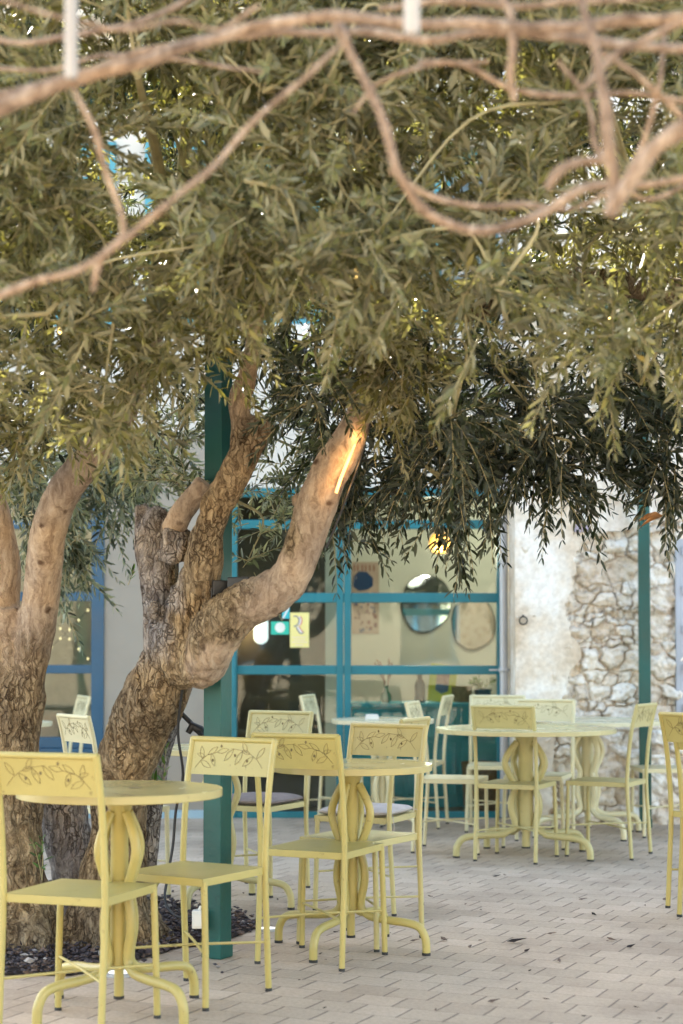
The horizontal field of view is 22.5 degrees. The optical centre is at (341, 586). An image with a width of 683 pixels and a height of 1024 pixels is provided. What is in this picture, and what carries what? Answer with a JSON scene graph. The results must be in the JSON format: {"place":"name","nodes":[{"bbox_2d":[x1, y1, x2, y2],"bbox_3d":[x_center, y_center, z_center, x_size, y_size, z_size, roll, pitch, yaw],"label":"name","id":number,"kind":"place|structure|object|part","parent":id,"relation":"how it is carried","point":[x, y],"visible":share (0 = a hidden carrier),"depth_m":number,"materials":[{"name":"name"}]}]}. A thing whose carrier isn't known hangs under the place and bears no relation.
{"place":"outdoors","nodes":[
{"label":"outdoors","id":0,"kind":"place"},
{"bbox_2d":[2,818,682,1023],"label":"courtyard paving","id":1,"kind":"structure","parent":0,"point":[594,976],"depth_m":6.91,"materials":[{"name":"stone"}]},
{"bbox_2d":[41,720,52,726],"bbox_3d":[-2.170,1.226,10.864,0.670,0.747,0.670,0,-2,0],"label":"pedestal table","id":2,"kind":"object","parent":1,"relation":"on","point":[46,723],"visible":0.03,"depth_m":10.80,"materials":[{"name":"beige paint"}]},
{"bbox_2d":[68,695,90,752],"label":"cafe chair","id":3,"kind":"object","parent":1,"relation":"on","point":[82,703],"visible":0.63,"depth_m":11.60,"materials":[{"name":"beige paint"}]},
{"bbox_2d":[0,751,160,1023],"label":"cafe chair","id":4,"kind":"object","parent":1,"relation":"on","point":[52,774],"visible":1,"depth_m":5.38,"materials":[{"name":"yellow paint"}]},
{"bbox_2d":[56,713,170,896],"bbox_3d":[-1.125,1.069,8.452,0.451,0.892,0.392,1,-2,-33],"label":"cafe chair","id":5,"kind":"object","parent":1,"relation":"on","point":[76,728],"visible":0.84,"depth_m":8.39,"materials":[{"name":"beige paint"}]},
{"bbox_2d":[107,969,129,977],"bbox_3d":[-0.823,1.436,6.379,0.115,0.013,0.115,0,-2,0],"label":"floor light","id":6,"kind":"object","parent":1,"relation":"on","point":[110,973],"visible":0.29,"depth_m":6.34,"materials":[{"name":"metal"}]},
{"bbox_2d":[15,780,222,1023],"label":"pedestal table","id":7,"kind":"object","parent":1,"relation":"on","point":[122,797],"visible":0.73,"depth_m":5.70,"materials":[{"name":"yellow paint"}]},
{"bbox_2d":[4,880,262,974],"bbox_3d":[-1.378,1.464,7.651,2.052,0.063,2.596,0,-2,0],"label":"bark mulch","id":8,"kind":"object","parent":1,"relation":"on","point":[238,914],"visible":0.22,"depth_m":6.84,"materials":[{"name":"brown wood"}]},
{"bbox_2d":[0,0,328,953],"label":"olive tree","id":9,"kind":"object","parent":1,"relation":"on","point":[56,210],"visible":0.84,"depth_m":5.57,"materials":[{"name":"green plant"}]},
{"bbox_2d":[28,835,53,879],"bbox_3d":[-1.199,1.073,6.791,0.092,0.194,0.136,-2,-3,37],"label":"olive sucker","id":10,"kind":"object","parent":9,"relation":"attached to","point":[38,856],"visible":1,"depth_m":6.82,"materials":[{"name":"green plant"}]},
{"bbox_2d":[120,736,277,1011],"bbox_3d":[-0.504,0.986,6.055,0.392,0.892,0.451,-1,-2,31],"label":"cafe chair","id":11,"kind":"object","parent":1,"relation":"on","point":[234,756],"visible":0.98,"depth_m":6.12,"materials":[{"name":"yellow paint"}]},
{"bbox_2d":[157,744,294,913],"bbox_3d":[-0.570,1.131,8.126,0.670,0.747,0.670,0,-2,-13],"label":"pedestal table","id":12,"kind":"object","parent":1,"relation":"on","point":[283,885],"visible":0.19,"depth_m":8.05,"materials":[{"name":"yellow paint"}]},
{"bbox_2d":[261,926,274,931],"bbox_3d":[-0.316,1.471,7.381,0.085,0.013,0.085,0,-2,0],"label":"floor light","id":13,"kind":"object","parent":1,"relation":"on","point":[272,929],"visible":0.3,"depth_m":7.35,"materials":[{"name":"metal"}]},
{"bbox_2d":[235,710,313,897],"bbox_3d":[-0.410,1.076,8.647,0.392,0.892,0.451,-1,-2,27],"label":"cafe chair","id":14,"kind":"object","parent":1,"relation":"on","point":[274,721],"visible":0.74,"depth_m":8.79,"materials":[{"name":"yellow paint"}]},
{"bbox_2d":[231,792,303,805],"bbox_3d":[-0.419,1.090,8.629,0.356,0.105,0.385,-1,-2,27],"label":"seat cushion","id":15,"kind":"object","parent":14,"relation":"on","point":[247,798],"visible":0.63,"depth_m":8.51,"materials":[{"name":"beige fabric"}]},
{"bbox_2d":[42,0,538,948],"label":"olive tree","id":16,"kind":"object","parent":1,"relation":"on","point":[196,632],"visible":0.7,"depth_m":5.95,"materials":[{"name":"green plant"}]},
{"bbox_2d":[128,564,137,584],"bbox_3d":[-0.829,-0.053,6.880,0.046,0.089,0.070,1,-2,-17],"label":"olive sucker","id":17,"kind":"object","parent":16,"relation":"attached to","point":[132,570],"visible":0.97,"depth_m":6.89,"materials":[{"name":"green plant"}]},
{"bbox_2d":[151,743,170,780],"bbox_3d":[-0.791,0.753,7.066,0.181,0.249,0.177,0,-2,0],"label":"olive sucker","id":18,"kind":"object","parent":16,"relation":"attached to","point":[155,775],"visible":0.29,"depth_m":7.08,"materials":[{"name":"green plant"}]},
{"bbox_2d":[163,690,191,918],"bbox_3d":[-0.644,0.857,6.800,0.073,0.904,0.167,1,-2,-37],"label":"power cable","id":19,"kind":"object","parent":16,"relation":"hanging from","point":[176,805],"visible":0.78,"depth_m":6.81,"materials":[{"name":"rubber"}]},
{"bbox_2d":[182,712,203,735],"bbox_3d":[-0.605,0.549,6.924,0.141,0.134,0.051,-1,-2,21],"label":"spot light","id":20,"kind":"object","parent":16,"relation":"attached to","point":[198,729],"visible":0.68,"depth_m":6.90,"materials":[{"name":"black metal"}]},
{"bbox_2d":[211,580,226,597],"bbox_3d":[-0.459,0.013,6.563,0.089,0.077,0.060,1,-2,-17],"label":"flood light","id":21,"kind":"object","parent":16,"relation":"attached to","point":[218,586],"visible":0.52,"depth_m":6.53,"materials":[{"name":"black metal"}]},
{"bbox_2d":[227,577,249,587],"bbox_3d":[-0.381,0.007,6.513,0.101,0.089,0.060,-1,-2,23],"label":"flood light","id":22,"kind":"object","parent":16,"relation":"attached to","point":[231,581],"visible":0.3,"depth_m":6.49,"materials":[{"name":"black metal"}]},
{"bbox_2d":[58,228,609,333],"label":"fairy lights","id":23,"kind":"object","parent":16,"relation":"hanging from","point":[59,332],"visible":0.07,"depth_m":5.79,"materials":[{"name":"rubber"}]},
{"bbox_2d":[325,424,370,547],"bbox_3d":[0.024,-0.371,6.299,0.169,0.460,0.013,0,-2,0],"label":"light strip","id":24,"kind":"object","parent":16,"relation":"attached to","point":[341,478],"visible":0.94,"depth_m":6.30,"materials":[{"name":"yellow glowing warm light emitter"}]},
{"bbox_2d":[250,732,387,971],"bbox_3d":[-0.086,1.009,6.716,0.392,0.892,0.451,-1,-2,25],"label":"cafe chair","id":25,"kind":"object","parent":1,"relation":"on","point":[309,751],"visible":0.89,"depth_m":6.58,"materials":[{"name":"yellow paint"}]},
{"bbox_2d":[299,694,373,828],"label":"cafe chair","id":26,"kind":"object","parent":1,"relation":"on","point":[308,702],"visible":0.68,"depth_m":11.90,"materials":[{"name":"beige paint"}]},
{"bbox_2d":[274,758,431,962],"bbox_3d":[0.038,1.090,6.956,0.660,0.747,0.660,0,-2,0],"label":"pedestal table","id":27,"kind":"object","parent":1,"relation":"on","point":[358,799],"visible":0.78,"depth_m":6.92,"materials":[{"name":"yellow paint"}]},
{"bbox_2d":[296,722,428,951],"bbox_3d":[0.093,1.024,7.168,0.392,0.892,0.451,-1,-2,31],"label":"cafe chair","id":28,"kind":"object","parent":1,"relation":"on","point":[390,739],"visible":0.77,"depth_m":7.25,"materials":[{"name":"yellow paint"}]},
{"bbox_2d":[62,78,676,959],"bbox_3d":[0.204,-0.333,5.647,6.898,3.500,12.164,0,-2,0],"label":"pergola","id":29,"kind":"object","parent":1,"relation":"on","point":[218,724],"visible":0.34,"depth_m":6.78,"materials":[{"name":"green paint"}]},
{"bbox_2d":[192,906,201,928],"bbox_3d":[-0.558,1.290,6.716,0.052,0.088,0.050,0,-2,0],"label":"socket box","id":30,"kind":"object","parent":29,"relation":"attached to","point":[196,918],"visible":0.6,"depth_m":6.69,"materials":[{"name":"white plastic"}]},
{"bbox_2d":[0,0,682,299],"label":"bare vine","id":31,"kind":"object","parent":29,"relation":"on","point":[618,192],"visible":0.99,"depth_m":3.13,"materials":[{"name":"brown plant"}]},
{"bbox_2d":[313,716,430,915],"bbox_3d":[0.146,1.055,8.041,0.451,0.892,0.392,-1,-2,23],"label":"cafe chair","id":32,"kind":"object","parent":1,"relation":"on","point":[387,819],"visible":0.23,"depth_m":7.93,"materials":[{"name":"yellow paint"}]},
{"bbox_2d":[318,802,416,830],"bbox_3d":[0.128,1.070,8.048,0.384,0.105,0.356,-1,-2,23],"label":"seat cushion","id":33,"kind":"object","parent":32,"relation":"on","point":[380,809],"visible":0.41,"depth_m":7.96,"materials":[{"name":"grey fabric"}]},
{"bbox_2d":[332,717,433,829],"bbox_3d":[0.270,1.240,11.264,0.670,0.747,0.670,0,-2,0],"label":"pedestal table","id":34,"kind":"object","parent":1,"relation":"on","point":[380,788],"visible":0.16,"depth_m":11.21,"materials":[{"name":"beige paint"}]},
{"bbox_2d":[365,714,378,719],"bbox_3d":[0.199,0.846,11.177,0.090,0.034,0.060,0,-2,0],"label":"tissue box","id":35,"kind":"object","parent":34,"relation":"on","point":[371,716],"visible":1,"depth_m":11.15,"materials":[{"name":"white paper"}]},
{"bbox_2d":[379,694,453,828],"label":"cafe chair","id":36,"kind":"object","parent":1,"relation":"on","point":[445,704],"visible":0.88,"depth_m":11.71,"materials":[{"name":"beige paint"}]},
{"bbox_2d":[404,700,488,854],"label":"cafe chair","id":37,"kind":"object","parent":1,"relation":"on","point":[413,709],"visible":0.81,"depth_m":10.32,"materials":[{"name":"beige paint"}]},
{"bbox_2d":[260,0,682,602],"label":"olive tree","id":38,"kind":"object","parent":1,"relation":"on","point":[624,336],"visible":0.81,"depth_m":5.45,"materials":[{"name":"green plant"}]},
{"bbox_2d":[637,454,678,527],"bbox_3d":[1.268,-0.384,6.899,0.194,0.306,0.030,1,-2,-19],"label":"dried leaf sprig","id":39,"kind":"object","parent":38,"relation":"attached to","point":[652,516],"visible":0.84,"depth_m":6.89,"materials":[{"name":"brown plant"}]},
{"bbox_2d":[465,695,525,833],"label":"cafe chair","id":40,"kind":"object","parent":1,"relation":"on","point":[491,700],"visible":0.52,"depth_m":11.67,"materials":[{"name":"beige paint"}]},
{"bbox_2d":[470,705,558,864],"bbox_3d":[0.998,1.119,9.889,0.392,0.892,0.451,-1,-2,24],"label":"cafe chair","id":41,"kind":"object","parent":1,"relation":"on","point":[523,717],"visible":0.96,"depth_m":9.76,"materials":[{"name":"yellow paint"}]},
{"bbox_2d":[507,938,525,941],"bbox_3d":[0.724,1.455,7.078,0.084,0.014,0.027,0,-2,-9],"label":"fallen leaf","id":42,"kind":"object","parent":1,"relation":"on","point":[514,940],"visible":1,"depth_m":7.08,"materials":[{"name":"plant"}]},
{"bbox_2d":[435,724,616,861],"bbox_3d":[1.078,1.198,10.040,1.056,0.747,1.056,0,-2,0],"label":"pedestal table","id":43,"kind":"object","parent":1,"relation":"on","point":[520,804],"visible":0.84,"depth_m":9.99,"materials":[{"name":"yellow paint"}]},
{"bbox_2d":[501,699,575,849],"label":"cafe chair","id":44,"kind":"object","parent":1,"relation":"on","point":[554,709],"visible":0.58,"depth_m":10.72,"materials":[{"name":"beige paint"}]},
{"bbox_2d":[505,71,682,824],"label":"stone wall","id":45,"kind":"structure","parent":1,"relation":"on","point":[573,622],"depth_m":11.84,"materials":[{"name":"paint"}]},
{"bbox_2d":[489,71,509,816],"bbox_3d":[1.130,-1.164,12.234,0.160,5.580,0.088,0,-2,0],"label":"downpipe","id":46,"kind":"object","parent":45,"relation":"attached to","point":[503,669],"visible":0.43,"depth_m":12.15,"materials":[{"name":"metal"}]},
{"bbox_2d":[574,493,588,531],"bbox_3d":[1.654,-0.535,11.856,0.105,0.315,0.072,0,-2,0],"label":"wall lantern","id":47,"kind":"object","parent":45,"relation":"attached to","point":[577,528],"depth_m":11.82,"materials":[{"name":"metal"}]},
{"bbox_2d":[674,539,682,711],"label":"grey shutter","id":48,"kind":"object","parent":45,"relation":"attached to","point":[679,617],"visible":0.76,"depth_m":11.81,"materials":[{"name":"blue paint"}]},
{"bbox_2d":[532,717,659,841],"bbox_3d":[1.600,1.237,11.164,1.000,0.747,1.000,0,-2,0],"label":"pedestal table","id":49,"kind":"object","parent":1,"relation":"on","point":[587,763],"visible":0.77,"depth_m":11.12,"materials":[{"name":"beige paint"}]},
{"bbox_2d":[565,702,657,860],"bbox_3d":[1.587,1.126,10.084,0.451,0.892,0.392,-1,-2,27],"label":"cafe chair","id":50,"kind":"object","parent":1,"relation":"on","point":[644,715],"visible":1,"depth_m":10.01,"materials":[{"name":"yellow paint"}]},
{"bbox_2d":[630,765,682,837],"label":"cafe chair","id":51,"kind":"object","parent":1,"relation":"on","point":[654,768],"visible":0.84,"depth_m":11.12,"materials":[{"name":"beige paint"}]},
{"bbox_2d":[658,711,682,907],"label":"cafe chair","id":52,"kind":"object","parent":1,"relation":"on","point":[671,724],"visible":1,"depth_m":7.81,"materials":[{"name":"yellow paint"}]},
{"bbox_2d":[673,742,682,916],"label":"cafe chair","id":53,"kind":"object","parent":1,"relation":"on","point":[678,746],"visible":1,"depth_m":7.79,"materials":[{"name":"yellow paint"}]},
{"bbox_2d":[461,761,496,810],"bbox_3d":[1.045,1.480,12.756,0.310,0.360,0.310,0,-2,0],"label":"wicker basket","id":54,"kind":"object","parent":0,"point":[492,774],"visible":0.26,"depth_m":12.63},
{"label":"ground","id":55,"kind":"structure","parent":0,"visible":0},
{"bbox_2d":[0,1,665,817],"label":"cafe building","id":56,"kind":"structure","parent":55,"relation":"on","point":[396,641],"depth_m":13.09,"materials":[{"name":"beige paint"}]},
{"bbox_2d":[8,489,104,747],"bbox_3d":[-2.652,0.220,12.335,1.897,1.866,0.070,0,-2,0],"label":"blue window","id":57,"kind":"structure","parent":56,"relation":"attached to","point":[95,669],"depth_m":12.29,"materials":[{"name":"paint"}]},
{"bbox_2d":[52,607,90,661],"bbox_3d":[-2.154,0.373,13.595,0.454,0.560,0.016,0,-2,0],"label":"string light","id":58,"kind":"object","parent":56,"relation":"hanging from","point":[69,629],"visible":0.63,"depth_m":13.59,"materials":[{"name":"glass"}]},
{"bbox_2d":[254,621,267,643],"bbox_3d":[-0.612,0.327,13.061,0.110,0.215,0.069,0,-2,0],"label":"wall lamp","id":59,"kind":"object","parent":56,"relation":"attached to","point":[261,633],"visible":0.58,"depth_m":13.03,"materials":[{"name":"white glass"}]},
{"bbox_2d":[264,164,320,323],"bbox_3d":[-0.550,-2.543,12.561,0.800,1.300,0.050,0,-2,0],"label":"upper window","id":60,"kind":"structure","parent":56,"relation":"in","point":[303,321],"depth_m":12.52,"materials":[{"name":"glass"}]},
{"bbox_2d":[352,562,378,633],"bbox_3d":[0.208,0.095,14.898,0.235,0.625,0.007,0,-2,0],"label":"poster","id":61,"kind":"object","parent":56,"relation":"attached to","point":[365,579],"visible":0.81,"depth_m":14.90,"materials":[{"name":"paper"}]},
{"bbox_2d":[232,488,501,817],"bbox_3d":[0.177,0.467,12.284,1.945,2.363,0.154,0,-2,0],"label":"glazed door screen","id":62,"kind":"object","parent":56,"relation":"attached to","point":[299,630],"visible":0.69,"depth_m":12.30,"materials":[{"name":"teal paint"}]},
{"bbox_2d":[401,575,451,632],"bbox_3d":[0.736,0.145,14.880,0.437,0.501,0.020,0,-2,0],"label":"wall mirror","id":63,"kind":"object","parent":56,"relation":"attached to","point":[423,617],"depth_m":14.87,"materials":[{"name":"clear glass"}]},
{"bbox_2d":[351,701,508,806],"bbox_3d":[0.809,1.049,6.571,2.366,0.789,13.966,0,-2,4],"label":"sideboard","id":64,"kind":"object","parent":56,"relation":"on","point":[457,750],"visible":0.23,"depth_m":13.00,"materials":[{"name":"wood"}]},
{"bbox_3d":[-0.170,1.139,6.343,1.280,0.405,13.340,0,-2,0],"label":"cupboard door","id":65,"kind":"part","parent":64,"relation":"part of","materials":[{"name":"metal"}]},
{"bbox_2d":[374,659,392,701],"bbox_3d":[0.323,0.718,13.188,0.141,0.336,0.103,0,-2,0],"label":"flower vase","id":66,"kind":"object","parent":64,"relation":"on","point":[385,695],"visible":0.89,"depth_m":13.16,"materials":[{"name":"green glass"}]},
{"bbox_2d":[414,675,424,702],"bbox_3d":[0.602,0.768,13.181,0.084,0.235,0.084,0,-2,0],"label":"dark bottle","id":67,"kind":"object","parent":64,"relation":"on","point":[419,690],"visible":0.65,"depth_m":13.15,"materials":[{"name":"glass"}]},
{"bbox_3d":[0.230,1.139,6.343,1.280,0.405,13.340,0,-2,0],"label":"cupboard door","id":68,"kind":"part","parent":64,"relation":"part of","materials":[{"name":"metal"}]},
{"bbox_2d":[427,663,456,701],"bbox_3d":[0.778,0.745,13.249,0.210,0.290,0.024,7,-9,0],"label":"yellow picture","id":69,"kind":"object","parent":64,"relation":"on","point":[439,686],"visible":0.49,"depth_m":13.24},
{"bbox_2d":[451,686,471,701],"bbox_3d":[0.928,0.827,13.229,0.164,0.120,0.164,0,-2,0],"label":"wicker basket","id":70,"kind":"object","parent":64,"relation":"on","point":[461,693],"visible":0.87,"depth_m":13.16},
{"bbox_2d":[468,675,495,694],"bbox_3d":[1.078,0.778,13.247,0.231,0.218,0.235,0,-2,0],"label":"potted plant","id":71,"kind":"object","parent":64,"relation":"on","point":[478,684],"visible":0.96,"depth_m":13.20,"materials":[{"name":"green plant"}]},
{"bbox_3d":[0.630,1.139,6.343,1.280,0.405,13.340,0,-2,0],"label":"cupboard door","id":72,"kind":"part","parent":64,"relation":"part of","materials":[{"name":"metal"}]},
{"bbox_2d":[429,498,450,553],"bbox_3d":[0.787,-0.629,13.730,0.176,0.724,0.176,0,-2,0],"label":"pendant lamp","id":73,"kind":"object","parent":56,"relation":"hanging from","point":[431,540],"visible":0.25,"depth_m":13.67,"materials":[{"name":"yellow"}]},
{"bbox_2d":[445,151,497,323],"bbox_3d":[1.150,-2.543,12.561,0.800,1.300,0.050,0,-2,0],"label":"upper window","id":74,"kind":"structure","parent":56,"relation":"in","point":[448,183],"depth_m":12.55,"materials":[{"name":"glass"}]},
{"bbox_2d":[451,603,494,649],"bbox_3d":[1.141,0.331,14.873,0.381,0.427,0.020,0,-2,0],"label":"wall mirror","id":75,"kind":"object","parent":56,"relation":"attached to","point":[473,626],"depth_m":14.86,"materials":[{"name":"beige glass"}]},
{"bbox_3d":[0.200,-2.108,3.100,6.600,0.015,0.256,0,-2,0],"label":"training wire","id":76,"kind":"object","parent":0,"visible":0},
{"bbox_2d":[65,0,77,79],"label":"hanging rod","id":77,"kind":"object","parent":76,"relation":"hanging from","point":[71,35],"visible":1,"depth_m":2.93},
{"bbox_2d":[404,0,419,36],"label":"hanging rod","id":78,"kind":"object","parent":76,"relation":"hanging from","point":[411,18],"visible":1,"depth_m":2.92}
]}

